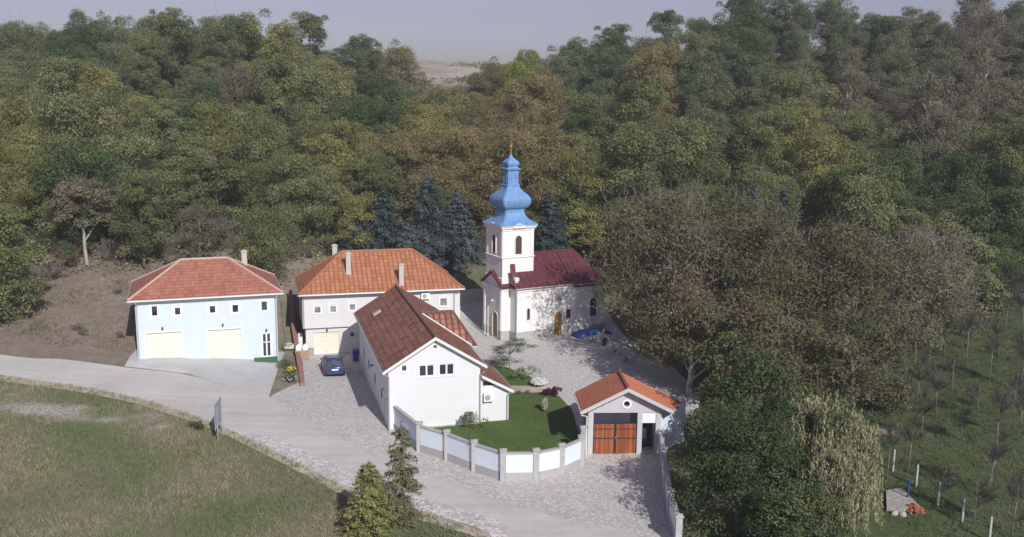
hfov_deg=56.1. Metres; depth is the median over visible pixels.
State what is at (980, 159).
tree
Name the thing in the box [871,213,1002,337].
tree
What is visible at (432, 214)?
spruce
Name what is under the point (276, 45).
tree
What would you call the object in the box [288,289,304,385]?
retaining wall
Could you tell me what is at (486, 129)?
tree
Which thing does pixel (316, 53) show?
tree
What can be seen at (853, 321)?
walnut tree
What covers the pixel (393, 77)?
tree
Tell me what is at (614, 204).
tree
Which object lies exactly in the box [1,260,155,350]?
bank grass
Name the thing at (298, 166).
tree
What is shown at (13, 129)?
tree
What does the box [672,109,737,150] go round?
tree
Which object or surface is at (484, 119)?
tree
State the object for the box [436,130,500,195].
tree
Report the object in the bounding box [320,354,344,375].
parked car
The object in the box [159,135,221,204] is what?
tree
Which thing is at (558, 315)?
door
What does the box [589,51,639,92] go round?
tree
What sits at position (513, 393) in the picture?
lawn grass
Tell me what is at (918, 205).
tree
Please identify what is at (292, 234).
bare bush
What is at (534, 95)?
tree
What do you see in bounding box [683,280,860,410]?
walnut tree
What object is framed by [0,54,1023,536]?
ground
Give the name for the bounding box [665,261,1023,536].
orchard grass
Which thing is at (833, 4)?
tree
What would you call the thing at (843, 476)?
willow tree
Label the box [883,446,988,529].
wire fence
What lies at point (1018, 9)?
tree
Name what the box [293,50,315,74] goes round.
tree
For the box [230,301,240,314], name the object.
window
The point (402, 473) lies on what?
fir tree
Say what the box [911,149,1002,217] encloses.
tree
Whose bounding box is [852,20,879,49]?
tree
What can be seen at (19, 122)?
tree
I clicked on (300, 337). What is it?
canister
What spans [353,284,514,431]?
house
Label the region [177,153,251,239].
tree
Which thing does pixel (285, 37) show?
tree
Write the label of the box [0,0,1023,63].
sky
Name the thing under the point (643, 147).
tree
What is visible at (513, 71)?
tree
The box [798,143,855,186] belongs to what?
tree
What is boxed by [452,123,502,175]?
tree
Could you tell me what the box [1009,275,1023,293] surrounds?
fruit tree
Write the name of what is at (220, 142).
tree
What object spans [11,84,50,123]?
tree
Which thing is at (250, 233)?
bare bush
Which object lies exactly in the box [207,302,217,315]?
window
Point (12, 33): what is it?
tree
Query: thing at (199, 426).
shrub
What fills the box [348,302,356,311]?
window
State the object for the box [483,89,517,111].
tree
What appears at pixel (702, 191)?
tree
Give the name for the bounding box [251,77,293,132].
tree
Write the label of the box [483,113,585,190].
tree
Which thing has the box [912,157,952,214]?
tree
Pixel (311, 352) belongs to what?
stone stack
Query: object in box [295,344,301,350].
white sack
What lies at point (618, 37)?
tree
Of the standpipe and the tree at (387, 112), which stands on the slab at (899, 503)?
the standpipe
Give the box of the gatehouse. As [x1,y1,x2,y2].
[573,369,685,454]
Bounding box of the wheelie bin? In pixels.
[352,348,359,360]
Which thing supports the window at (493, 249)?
in the church
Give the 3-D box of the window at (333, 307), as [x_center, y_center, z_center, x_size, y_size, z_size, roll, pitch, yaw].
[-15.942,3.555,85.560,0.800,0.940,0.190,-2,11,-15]
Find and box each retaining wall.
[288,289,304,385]
[460,288,482,302]
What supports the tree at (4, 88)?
on the ground at (24, 346)
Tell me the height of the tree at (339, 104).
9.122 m
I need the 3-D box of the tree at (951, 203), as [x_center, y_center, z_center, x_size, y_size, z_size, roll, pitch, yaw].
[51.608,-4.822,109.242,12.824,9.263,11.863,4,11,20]
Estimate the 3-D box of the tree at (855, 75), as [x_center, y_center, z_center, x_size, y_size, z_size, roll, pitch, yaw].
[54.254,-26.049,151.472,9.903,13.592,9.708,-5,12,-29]
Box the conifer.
[336,459,399,536]
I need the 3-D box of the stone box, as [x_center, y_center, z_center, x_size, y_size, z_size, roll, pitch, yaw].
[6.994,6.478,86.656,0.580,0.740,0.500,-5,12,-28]
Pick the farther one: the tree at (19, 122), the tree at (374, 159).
the tree at (19, 122)
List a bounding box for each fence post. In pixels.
[892,449,895,470]
[915,464,918,486]
[936,482,940,505]
[961,498,965,521]
[988,516,992,536]
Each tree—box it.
[0,7,27,48]
[0,11,45,68]
[0,52,29,80]
[0,60,33,93]
[0,64,37,127]
[0,91,51,161]
[0,115,29,161]
[0,137,21,208]
[0,137,40,191]
[0,150,64,217]
[0,158,62,235]
[0,178,40,242]
[0,202,61,291]
[0,243,50,325]
[1,43,54,77]
[4,76,50,121]
[4,98,51,143]
[6,21,53,74]
[8,120,57,166]
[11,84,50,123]
[14,80,123,177]
[20,45,67,90]
[22,46,95,77]
[22,56,93,132]
[25,200,109,262]
[28,132,142,244]
[29,26,88,54]
[31,31,61,62]
[41,174,115,264]
[47,33,92,56]
[54,83,149,178]
[63,6,111,42]
[67,58,147,120]
[74,22,127,60]
[76,128,188,222]
[77,57,116,93]
[81,121,163,177]
[82,47,137,88]
[83,178,158,260]
[84,33,157,84]
[92,114,165,160]
[93,13,129,46]
[105,173,174,269]
[110,85,141,123]
[112,15,173,68]
[113,29,171,81]
[114,54,167,98]
[114,90,164,129]
[117,16,151,53]
[127,38,173,97]
[133,97,184,169]
[133,157,219,239]
[138,117,218,182]
[141,91,202,133]
[147,13,196,90]
[149,7,183,73]
[154,129,260,195]
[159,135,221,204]
[160,76,194,118]
[162,74,227,151]
[163,203,229,260]
[164,24,225,80]
[175,72,249,134]
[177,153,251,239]
[178,68,207,93]
[180,4,228,65]
[185,55,224,83]
[192,98,266,177]
[194,24,245,79]
[195,7,274,69]
[200,63,264,122]
[209,59,267,107]
[209,149,289,220]
[211,98,283,158]
[215,187,306,277]
[218,85,315,207]
[237,26,266,67]
[238,60,279,100]
[240,19,307,77]
[240,35,280,60]
[245,53,309,149]
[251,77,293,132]
[261,149,339,238]
[266,18,306,63]
[271,58,356,149]
[271,172,351,259]
[272,106,325,166]
[283,74,335,131]
[287,10,329,65]
[289,108,335,161]
[292,131,362,213]
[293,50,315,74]
[294,60,339,94]
[295,117,365,197]
[303,45,333,62]
[304,53,358,107]
[321,44,367,92]
[323,93,369,138]
[324,190,376,252]
[334,34,386,91]
[334,134,382,182]
[334,158,391,226]
[336,89,414,155]
[342,125,384,158]
[343,67,403,102]
[348,37,383,91]
[352,71,419,99]
[355,124,431,199]
[355,150,408,208]
[358,80,415,133]
[363,88,386,106]
[373,38,432,101]
[378,84,432,120]
[382,421,425,533]
[387,97,460,164]
[389,125,458,194]
[391,112,457,161]
[399,93,428,130]
[399,154,494,226]
[405,102,464,137]
[413,79,475,126]
[417,124,501,211]
[418,188,456,231]
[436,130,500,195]
[441,109,467,131]
[443,95,514,143]
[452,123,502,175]
[455,65,510,108]
[457,118,510,154]
[461,125,561,213]
[464,56,508,101]
[465,91,495,119]
[471,97,516,128]
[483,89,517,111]
[483,93,517,126]
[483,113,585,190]
[485,151,556,197]
[488,337,538,369]
[494,63,589,138]
[496,60,534,94]
[502,48,540,82]
[506,102,565,146]
[508,121,569,162]
[511,74,573,138]
[524,209,540,244]
[529,53,579,114]
[531,157,610,216]
[535,54,576,111]
[536,48,583,103]
[541,146,621,221]
[546,36,596,94]
[556,45,592,94]
[556,86,625,164]
[556,130,614,181]
[562,80,614,116]
[563,109,622,168]
[563,208,612,260]
[563,222,606,256]
[570,46,630,101]
[571,102,615,146]
[576,49,634,88]
[577,162,788,367]
[586,31,632,80]
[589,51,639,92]
[589,190,658,255]
[594,22,635,61]
[594,121,694,234]
[598,161,678,212]
[602,120,664,176]
[605,91,681,130]
[606,115,651,151]
[612,73,671,160]
[613,238,716,341]
[614,212,661,272]
[615,39,688,117]
[616,29,670,69]
[622,72,689,127]
[623,274,774,393]
[624,41,681,80]
[624,47,692,97]
[634,184,858,392]
[641,189,731,282]
[644,109,742,211]
[646,9,685,51]
[653,34,690,71]
[656,105,738,174]
[663,27,724,59]
[663,162,731,254]
[665,146,726,178]
[666,40,728,94]
[667,399,819,536]
[668,48,737,113]
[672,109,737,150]
[675,15,709,36]
[675,71,735,126]
[675,178,734,209]
[677,330,811,472]
[678,47,729,106]
[682,17,737,53]
[683,174,806,305]
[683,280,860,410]
[684,22,739,62]
[710,41,759,91]
[710,55,781,112]
[711,0,782,45]
[719,155,817,234]
[721,173,808,256]
[723,28,771,68]
[723,105,800,181]
[724,0,785,47]
[726,65,781,133]
[726,109,800,201]
[731,143,809,186]
[735,25,777,62]
[735,392,856,492]
[738,182,819,248]
[738,475,855,536]
[739,102,788,159]
[746,54,777,101]
[751,197,947,346]
[760,64,840,146]
[762,0,816,58]
[765,23,801,57]
[766,26,818,69]
[766,49,828,95]
[771,0,818,54]
[772,389,884,523]
[773,103,837,183]
[773,235,831,302]
[775,126,876,205]
[782,83,829,126]
[783,30,826,79]
[785,283,938,417]
[788,442,884,536]
[789,118,843,167]
[794,158,887,244]
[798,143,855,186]
[804,0,857,45]
[808,43,867,99]
[811,180,846,225]
[814,161,896,274]
[815,0,860,43]
[818,61,889,126]
[820,8,861,53]
[822,106,890,136]
[824,173,907,284]
[825,15,871,66]
[829,46,871,113]
[829,115,901,162]
[830,96,890,158]
[834,134,904,190]
[836,213,982,360]
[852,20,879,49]
[858,11,916,58]
[861,16,902,47]
[862,36,918,70]
[862,48,920,104]
[868,189,953,241]
[870,140,942,236]
[870,208,971,284]
[870,369,919,414]
[871,81,924,130]
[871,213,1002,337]
[872,26,919,90]
[878,210,934,279]
[878,414,911,479]
[888,103,925,142]
[891,5,925,36]
[891,408,927,472]
[892,64,963,164]
[894,343,910,376]
[898,94,943,163]
[900,6,957,63]
[901,93,972,180]
[903,19,951,59]
[903,349,938,408]
[905,316,927,365]
[906,45,965,82]
[909,386,942,438]
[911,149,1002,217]
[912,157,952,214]
[913,21,962,67]
[915,343,943,376]
[918,360,955,418]
[919,58,975,104]
[919,184,1009,250]
[925,462,959,504]
[926,75,989,126]
[930,95,999,166]
[935,52,988,139]
[938,235,1013,312]
[939,302,959,354]
[940,123,1023,201]
[942,26,981,55]
[942,184,1023,271]
[943,230,1023,297]
[944,30,1012,137]
[944,354,967,389]
[949,402,977,440]
[950,0,999,49]
[951,0,992,54]
[951,308,983,362]
[952,20,1006,74]
[952,472,1005,524]
[957,65,1023,131]
[960,380,994,416]
[961,139,1015,197]
[966,5,1022,79]
[972,54,1013,109]
[973,313,989,341]
[976,115,1023,200]
[976,420,1017,494]
[977,331,1004,382]
[982,174,1023,250]
[984,77,1023,116]
[987,105,1023,136]
[987,379,1018,452]
[988,103,1023,186]
[988,310,1010,357]
[989,0,1023,54]
[993,15,1023,66]
[995,19,1023,73]
[995,467,1023,535]
[1000,293,1019,330]
[1001,261,1019,301]
[1004,369,1023,418]
[1005,62,1023,84]
[1005,337,1023,379]
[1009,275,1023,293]
[1009,280,1023,331]
[1010,329,1023,362]
[1010,379,1023,440]
[1011,229,1023,275]
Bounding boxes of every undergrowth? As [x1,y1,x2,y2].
[0,44,1023,314]
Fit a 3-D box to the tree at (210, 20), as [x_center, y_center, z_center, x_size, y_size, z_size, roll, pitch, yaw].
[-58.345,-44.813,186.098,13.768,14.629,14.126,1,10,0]
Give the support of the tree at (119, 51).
on the ground at (24, 346)
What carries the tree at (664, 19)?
on the ground at (24, 346)
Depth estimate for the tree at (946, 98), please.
152.81 m
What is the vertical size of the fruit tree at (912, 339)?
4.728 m
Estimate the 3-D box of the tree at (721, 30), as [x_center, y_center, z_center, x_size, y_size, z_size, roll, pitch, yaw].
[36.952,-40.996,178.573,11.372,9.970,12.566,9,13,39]
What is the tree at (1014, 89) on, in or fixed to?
on the ground at (24, 346)
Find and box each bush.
[23,262,54,297]
[38,254,71,280]
[51,251,80,267]
[58,234,82,261]
[92,236,124,261]
[110,232,133,257]
[120,234,159,261]
[142,223,164,257]
[162,227,189,254]
[177,221,198,252]
[189,227,220,247]
[208,211,242,249]
[218,227,250,250]
[242,222,257,243]
[272,226,298,261]
[281,343,293,349]
[281,370,297,382]
[284,366,296,371]
[293,235,324,257]
[530,376,547,385]
[830,349,872,392]
[857,351,885,378]
[878,337,908,370]
[898,331,935,357]
[942,279,983,309]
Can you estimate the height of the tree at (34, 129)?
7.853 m
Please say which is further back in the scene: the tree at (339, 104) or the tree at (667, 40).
the tree at (667, 40)
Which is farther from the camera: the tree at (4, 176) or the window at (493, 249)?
the tree at (4, 176)
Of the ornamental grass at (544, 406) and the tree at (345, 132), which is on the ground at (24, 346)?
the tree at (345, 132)
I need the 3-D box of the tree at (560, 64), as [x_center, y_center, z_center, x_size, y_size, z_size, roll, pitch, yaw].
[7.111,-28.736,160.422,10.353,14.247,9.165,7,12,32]
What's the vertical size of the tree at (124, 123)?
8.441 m
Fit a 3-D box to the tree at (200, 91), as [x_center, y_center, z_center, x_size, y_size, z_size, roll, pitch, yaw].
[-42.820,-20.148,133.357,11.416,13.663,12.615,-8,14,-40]
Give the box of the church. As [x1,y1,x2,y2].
[480,135,608,340]
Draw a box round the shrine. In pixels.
[595,328,608,345]
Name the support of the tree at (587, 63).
on the ground at (24, 346)
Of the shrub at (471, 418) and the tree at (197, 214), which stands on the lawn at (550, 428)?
the shrub at (471, 418)
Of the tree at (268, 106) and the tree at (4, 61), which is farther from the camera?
the tree at (4, 61)
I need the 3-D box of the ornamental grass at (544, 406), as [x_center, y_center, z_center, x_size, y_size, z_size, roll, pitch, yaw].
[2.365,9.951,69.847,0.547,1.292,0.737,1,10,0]
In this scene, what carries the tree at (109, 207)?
on the ground at (24, 346)
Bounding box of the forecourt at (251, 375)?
[125,349,283,396]
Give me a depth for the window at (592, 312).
90.47 m
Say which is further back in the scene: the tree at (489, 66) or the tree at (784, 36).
the tree at (489, 66)
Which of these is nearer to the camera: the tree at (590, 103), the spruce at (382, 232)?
the spruce at (382, 232)
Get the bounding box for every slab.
[137,354,188,371]
[886,488,917,512]
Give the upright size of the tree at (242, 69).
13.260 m
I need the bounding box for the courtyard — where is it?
[460,301,700,437]
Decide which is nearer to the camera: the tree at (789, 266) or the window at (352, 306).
the window at (352, 306)
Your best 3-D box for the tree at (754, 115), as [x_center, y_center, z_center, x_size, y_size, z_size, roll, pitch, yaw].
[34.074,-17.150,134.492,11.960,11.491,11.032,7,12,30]
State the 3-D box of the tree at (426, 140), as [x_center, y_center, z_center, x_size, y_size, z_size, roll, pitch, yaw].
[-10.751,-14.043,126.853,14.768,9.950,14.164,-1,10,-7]
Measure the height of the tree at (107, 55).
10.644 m
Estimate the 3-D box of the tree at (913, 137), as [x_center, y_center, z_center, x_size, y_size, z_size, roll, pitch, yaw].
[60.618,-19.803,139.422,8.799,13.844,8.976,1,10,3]
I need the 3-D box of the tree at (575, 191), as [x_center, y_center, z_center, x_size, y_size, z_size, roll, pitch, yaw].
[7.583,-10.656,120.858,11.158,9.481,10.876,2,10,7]
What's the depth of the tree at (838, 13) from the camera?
180.01 m
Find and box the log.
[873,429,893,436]
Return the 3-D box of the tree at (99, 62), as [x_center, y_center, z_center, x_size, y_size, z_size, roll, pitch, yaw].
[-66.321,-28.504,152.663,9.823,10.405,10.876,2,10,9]
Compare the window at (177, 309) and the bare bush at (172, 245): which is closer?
the window at (177, 309)
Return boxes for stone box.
[585,335,593,343]
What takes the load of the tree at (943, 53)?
on the ground at (24, 346)
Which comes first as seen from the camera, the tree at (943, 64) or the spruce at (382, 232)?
the spruce at (382, 232)
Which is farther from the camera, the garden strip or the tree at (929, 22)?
the tree at (929, 22)
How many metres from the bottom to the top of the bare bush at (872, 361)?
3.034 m
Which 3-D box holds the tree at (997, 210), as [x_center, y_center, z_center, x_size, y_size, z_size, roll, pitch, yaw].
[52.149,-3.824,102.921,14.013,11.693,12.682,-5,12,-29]
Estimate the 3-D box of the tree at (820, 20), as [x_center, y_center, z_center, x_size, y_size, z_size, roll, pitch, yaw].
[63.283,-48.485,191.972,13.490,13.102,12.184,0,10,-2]
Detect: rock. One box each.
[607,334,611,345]
[609,344,615,352]
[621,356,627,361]
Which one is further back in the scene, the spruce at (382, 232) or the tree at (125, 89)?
the tree at (125, 89)
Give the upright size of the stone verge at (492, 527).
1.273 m
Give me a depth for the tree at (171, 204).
102.21 m
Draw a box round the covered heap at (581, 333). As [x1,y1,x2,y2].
[570,328,611,338]
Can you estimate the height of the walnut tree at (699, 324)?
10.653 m
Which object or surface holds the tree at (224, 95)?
on the ground at (24, 346)
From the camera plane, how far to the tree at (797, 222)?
106.88 m
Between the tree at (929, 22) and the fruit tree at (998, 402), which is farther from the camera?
the tree at (929, 22)
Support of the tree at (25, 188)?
on the ground at (24, 346)
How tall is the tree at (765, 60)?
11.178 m
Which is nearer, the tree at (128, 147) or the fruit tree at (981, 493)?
the fruit tree at (981, 493)
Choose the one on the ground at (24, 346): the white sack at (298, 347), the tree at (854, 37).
the tree at (854, 37)
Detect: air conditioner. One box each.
[421,293,429,299]
[483,392,493,402]
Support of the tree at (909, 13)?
on the ground at (24, 346)
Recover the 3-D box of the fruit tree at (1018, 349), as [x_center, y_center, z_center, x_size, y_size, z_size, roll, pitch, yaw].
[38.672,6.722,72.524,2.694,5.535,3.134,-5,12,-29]
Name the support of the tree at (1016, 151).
on the ground at (24, 346)
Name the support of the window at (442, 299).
in the house at (335, 291)
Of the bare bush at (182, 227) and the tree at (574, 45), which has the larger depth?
the tree at (574, 45)
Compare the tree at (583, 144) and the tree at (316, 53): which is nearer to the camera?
the tree at (583, 144)
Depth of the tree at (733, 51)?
165.85 m
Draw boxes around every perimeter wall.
[385,398,587,481]
[658,431,683,536]
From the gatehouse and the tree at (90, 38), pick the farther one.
the tree at (90, 38)
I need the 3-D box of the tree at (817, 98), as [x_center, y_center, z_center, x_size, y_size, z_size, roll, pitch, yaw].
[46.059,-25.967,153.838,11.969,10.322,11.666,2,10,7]
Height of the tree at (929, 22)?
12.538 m
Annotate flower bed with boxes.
[483,367,533,385]
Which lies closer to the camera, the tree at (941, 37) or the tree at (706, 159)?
the tree at (706, 159)
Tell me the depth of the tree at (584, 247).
109.21 m
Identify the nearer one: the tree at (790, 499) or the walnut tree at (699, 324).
the tree at (790, 499)
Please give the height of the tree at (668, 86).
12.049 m
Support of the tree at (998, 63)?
on the ground at (24, 346)
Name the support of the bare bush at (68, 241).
on the ground at (24, 346)
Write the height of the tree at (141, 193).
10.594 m
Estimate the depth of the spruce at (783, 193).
97.67 m
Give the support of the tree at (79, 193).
on the ground at (24, 346)
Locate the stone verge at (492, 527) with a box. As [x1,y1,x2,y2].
[250,432,506,536]
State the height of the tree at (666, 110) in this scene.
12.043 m
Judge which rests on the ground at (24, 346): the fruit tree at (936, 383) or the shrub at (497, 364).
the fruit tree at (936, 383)
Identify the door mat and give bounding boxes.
[254,356,277,362]
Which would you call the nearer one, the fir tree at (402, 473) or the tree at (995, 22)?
the fir tree at (402, 473)
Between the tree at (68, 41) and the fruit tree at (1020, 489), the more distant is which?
the tree at (68, 41)
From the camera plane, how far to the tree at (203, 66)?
158.97 m
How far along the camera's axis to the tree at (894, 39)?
163.83 m
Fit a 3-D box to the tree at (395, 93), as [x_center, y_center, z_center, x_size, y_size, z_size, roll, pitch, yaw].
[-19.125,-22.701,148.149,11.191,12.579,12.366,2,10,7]
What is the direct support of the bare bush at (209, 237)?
on the ground at (24, 346)
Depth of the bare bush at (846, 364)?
72.39 m
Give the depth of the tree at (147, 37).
173.03 m
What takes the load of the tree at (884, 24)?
on the ground at (24, 346)
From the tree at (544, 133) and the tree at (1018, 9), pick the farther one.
the tree at (1018, 9)
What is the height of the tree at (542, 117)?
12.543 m
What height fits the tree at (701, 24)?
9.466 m
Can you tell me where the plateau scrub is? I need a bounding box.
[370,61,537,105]
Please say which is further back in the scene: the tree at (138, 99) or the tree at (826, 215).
the tree at (138, 99)
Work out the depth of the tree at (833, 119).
145.99 m
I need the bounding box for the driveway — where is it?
[271,352,410,467]
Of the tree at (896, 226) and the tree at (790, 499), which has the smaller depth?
the tree at (790, 499)
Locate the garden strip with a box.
[270,294,302,395]
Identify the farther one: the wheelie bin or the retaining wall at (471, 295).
the retaining wall at (471, 295)
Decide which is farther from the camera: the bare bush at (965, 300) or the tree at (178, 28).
the tree at (178, 28)
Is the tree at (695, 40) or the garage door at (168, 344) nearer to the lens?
the garage door at (168, 344)
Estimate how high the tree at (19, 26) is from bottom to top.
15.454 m
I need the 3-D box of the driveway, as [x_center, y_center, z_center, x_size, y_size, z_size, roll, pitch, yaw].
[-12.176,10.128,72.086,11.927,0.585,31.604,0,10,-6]
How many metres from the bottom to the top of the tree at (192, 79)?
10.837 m
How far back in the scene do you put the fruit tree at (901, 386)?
68.11 m
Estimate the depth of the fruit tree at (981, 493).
52.16 m
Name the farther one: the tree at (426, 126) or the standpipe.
the tree at (426, 126)
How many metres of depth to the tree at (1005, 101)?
151.62 m
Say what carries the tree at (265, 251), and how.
on the ground at (24, 346)
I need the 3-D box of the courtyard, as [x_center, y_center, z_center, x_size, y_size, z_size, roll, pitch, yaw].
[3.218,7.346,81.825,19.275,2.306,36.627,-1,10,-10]
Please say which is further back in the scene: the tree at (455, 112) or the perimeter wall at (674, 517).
the tree at (455, 112)
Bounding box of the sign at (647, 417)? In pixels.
[642,413,655,422]
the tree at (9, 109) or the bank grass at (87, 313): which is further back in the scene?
the tree at (9, 109)
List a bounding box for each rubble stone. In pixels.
[891,510,898,515]
[899,511,905,516]
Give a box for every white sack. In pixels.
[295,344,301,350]
[302,344,307,349]
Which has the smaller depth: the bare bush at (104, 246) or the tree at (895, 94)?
the bare bush at (104, 246)
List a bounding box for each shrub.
[188,420,204,430]
[276,359,295,367]
[460,411,489,429]
[488,356,509,369]
[511,365,540,379]
[546,386,562,396]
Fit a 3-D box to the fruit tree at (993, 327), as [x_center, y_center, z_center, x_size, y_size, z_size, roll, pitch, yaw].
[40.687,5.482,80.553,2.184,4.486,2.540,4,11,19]
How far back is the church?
88.04 m
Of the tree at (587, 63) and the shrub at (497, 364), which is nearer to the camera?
the shrub at (497, 364)
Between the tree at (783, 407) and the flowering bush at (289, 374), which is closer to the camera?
the tree at (783, 407)
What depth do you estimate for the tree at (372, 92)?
165.15 m
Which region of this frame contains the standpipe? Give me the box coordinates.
[906,479,909,497]
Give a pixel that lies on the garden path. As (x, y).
(534, 388)
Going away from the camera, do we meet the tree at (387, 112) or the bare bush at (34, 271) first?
the bare bush at (34, 271)
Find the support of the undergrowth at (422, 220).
on the ground at (24, 346)
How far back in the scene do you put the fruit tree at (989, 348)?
73.99 m
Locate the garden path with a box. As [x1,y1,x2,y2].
[509,385,542,391]
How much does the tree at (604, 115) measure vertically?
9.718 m
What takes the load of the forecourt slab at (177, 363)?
on the forecourt at (251, 375)
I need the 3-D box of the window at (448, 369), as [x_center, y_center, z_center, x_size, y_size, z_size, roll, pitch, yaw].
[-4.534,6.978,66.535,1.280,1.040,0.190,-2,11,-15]
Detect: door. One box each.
[146,332,181,357]
[208,328,241,357]
[261,332,272,356]
[313,332,338,353]
[492,311,497,337]
[553,311,562,335]
[642,423,652,446]
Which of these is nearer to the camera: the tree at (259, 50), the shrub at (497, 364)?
the shrub at (497, 364)
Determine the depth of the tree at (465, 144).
118.88 m
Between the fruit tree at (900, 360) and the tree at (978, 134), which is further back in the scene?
the tree at (978, 134)
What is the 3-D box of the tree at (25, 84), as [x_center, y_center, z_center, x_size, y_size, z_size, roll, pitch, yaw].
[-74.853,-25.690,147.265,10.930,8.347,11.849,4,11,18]
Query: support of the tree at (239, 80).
on the ground at (24, 346)
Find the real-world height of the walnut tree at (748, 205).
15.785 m
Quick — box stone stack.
[309,348,313,357]
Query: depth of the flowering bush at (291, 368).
78.94 m
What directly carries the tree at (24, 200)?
on the ground at (24, 346)
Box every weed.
[70,323,82,330]
[77,328,87,334]
[113,287,121,294]
[115,331,125,337]
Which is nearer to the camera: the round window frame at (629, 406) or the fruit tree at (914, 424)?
the fruit tree at (914, 424)
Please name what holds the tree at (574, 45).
on the ground at (24, 346)
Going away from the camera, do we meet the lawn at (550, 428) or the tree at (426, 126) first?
the lawn at (550, 428)
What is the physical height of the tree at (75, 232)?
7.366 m
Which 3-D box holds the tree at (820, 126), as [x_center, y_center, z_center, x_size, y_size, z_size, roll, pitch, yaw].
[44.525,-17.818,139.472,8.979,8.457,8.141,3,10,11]
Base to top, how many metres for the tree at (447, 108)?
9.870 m
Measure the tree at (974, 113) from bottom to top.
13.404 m
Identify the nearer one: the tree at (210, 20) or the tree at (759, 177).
the tree at (759, 177)
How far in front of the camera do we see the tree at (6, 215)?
91.80 m
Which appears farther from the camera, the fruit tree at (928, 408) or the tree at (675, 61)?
the tree at (675, 61)
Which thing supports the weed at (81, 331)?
on the ground at (24, 346)
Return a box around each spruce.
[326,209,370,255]
[359,185,404,249]
[394,223,427,257]
[399,173,473,274]
[436,188,485,269]
[534,188,570,250]
[718,174,767,300]
[766,184,802,295]
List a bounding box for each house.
[126,249,283,358]
[293,244,464,353]
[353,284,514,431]
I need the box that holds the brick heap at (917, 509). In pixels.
[907,502,925,514]
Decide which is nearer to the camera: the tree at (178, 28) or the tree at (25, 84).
the tree at (25, 84)
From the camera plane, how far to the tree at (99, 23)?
185.42 m
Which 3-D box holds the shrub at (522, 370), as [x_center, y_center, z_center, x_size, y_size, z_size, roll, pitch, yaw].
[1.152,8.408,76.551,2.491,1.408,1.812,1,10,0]
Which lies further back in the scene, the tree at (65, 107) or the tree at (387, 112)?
the tree at (387, 112)
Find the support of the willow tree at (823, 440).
on the ground at (24, 346)
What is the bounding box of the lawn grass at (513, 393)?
[431,369,579,451]
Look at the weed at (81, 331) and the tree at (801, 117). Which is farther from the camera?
the tree at (801, 117)
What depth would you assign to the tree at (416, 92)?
160.95 m
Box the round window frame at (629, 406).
[622,399,631,408]
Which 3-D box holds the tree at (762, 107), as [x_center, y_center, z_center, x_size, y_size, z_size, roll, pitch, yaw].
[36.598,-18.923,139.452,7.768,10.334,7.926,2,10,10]
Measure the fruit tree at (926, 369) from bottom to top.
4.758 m
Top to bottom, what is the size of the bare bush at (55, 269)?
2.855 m
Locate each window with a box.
[149,304,159,318]
[172,304,182,316]
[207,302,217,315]
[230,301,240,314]
[259,299,269,312]
[313,304,321,314]
[328,303,337,313]
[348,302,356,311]
[400,364,408,372]
[417,363,435,378]
[437,362,455,376]
[439,296,447,306]
[491,233,495,252]
[514,235,522,253]
[526,307,530,319]
[589,297,596,315]
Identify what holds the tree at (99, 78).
on the ground at (24, 346)
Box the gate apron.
[411,438,672,536]
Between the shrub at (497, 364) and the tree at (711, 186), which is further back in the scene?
the tree at (711, 186)
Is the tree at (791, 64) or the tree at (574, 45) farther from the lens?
the tree at (574, 45)
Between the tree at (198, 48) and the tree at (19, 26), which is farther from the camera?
the tree at (19, 26)
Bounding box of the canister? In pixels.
[297,332,302,347]
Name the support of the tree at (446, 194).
on the ground at (24, 346)
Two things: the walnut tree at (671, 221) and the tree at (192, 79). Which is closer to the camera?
the walnut tree at (671, 221)
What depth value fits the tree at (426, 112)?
139.56 m
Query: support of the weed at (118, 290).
on the ground at (24, 346)
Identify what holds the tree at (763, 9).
on the ground at (24, 346)
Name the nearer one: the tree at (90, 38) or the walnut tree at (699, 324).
the walnut tree at (699, 324)
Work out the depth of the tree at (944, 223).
100.30 m
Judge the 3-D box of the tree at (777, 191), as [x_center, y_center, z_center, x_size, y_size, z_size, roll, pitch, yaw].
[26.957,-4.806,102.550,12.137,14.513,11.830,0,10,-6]
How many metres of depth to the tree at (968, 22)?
178.32 m
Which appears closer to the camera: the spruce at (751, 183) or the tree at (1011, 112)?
the spruce at (751, 183)
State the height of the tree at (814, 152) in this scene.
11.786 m
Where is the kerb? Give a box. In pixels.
[614,344,675,369]
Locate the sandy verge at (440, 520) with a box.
[0,375,490,536]
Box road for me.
[0,354,637,536]
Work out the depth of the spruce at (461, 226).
105.57 m
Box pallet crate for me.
[295,348,308,359]
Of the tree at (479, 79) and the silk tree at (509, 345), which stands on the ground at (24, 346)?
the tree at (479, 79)
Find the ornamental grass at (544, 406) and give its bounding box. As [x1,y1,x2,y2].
[541,397,547,411]
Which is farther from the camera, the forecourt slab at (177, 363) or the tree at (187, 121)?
the tree at (187, 121)
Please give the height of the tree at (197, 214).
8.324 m
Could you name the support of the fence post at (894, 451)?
on the ground at (24, 346)
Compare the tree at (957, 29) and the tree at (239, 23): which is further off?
the tree at (957, 29)
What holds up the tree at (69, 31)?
on the ground at (24, 346)
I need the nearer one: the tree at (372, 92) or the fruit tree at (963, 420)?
the fruit tree at (963, 420)
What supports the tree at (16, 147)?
on the ground at (24, 346)
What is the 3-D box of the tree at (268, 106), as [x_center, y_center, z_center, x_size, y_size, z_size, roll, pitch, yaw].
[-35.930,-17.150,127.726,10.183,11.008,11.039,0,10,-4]

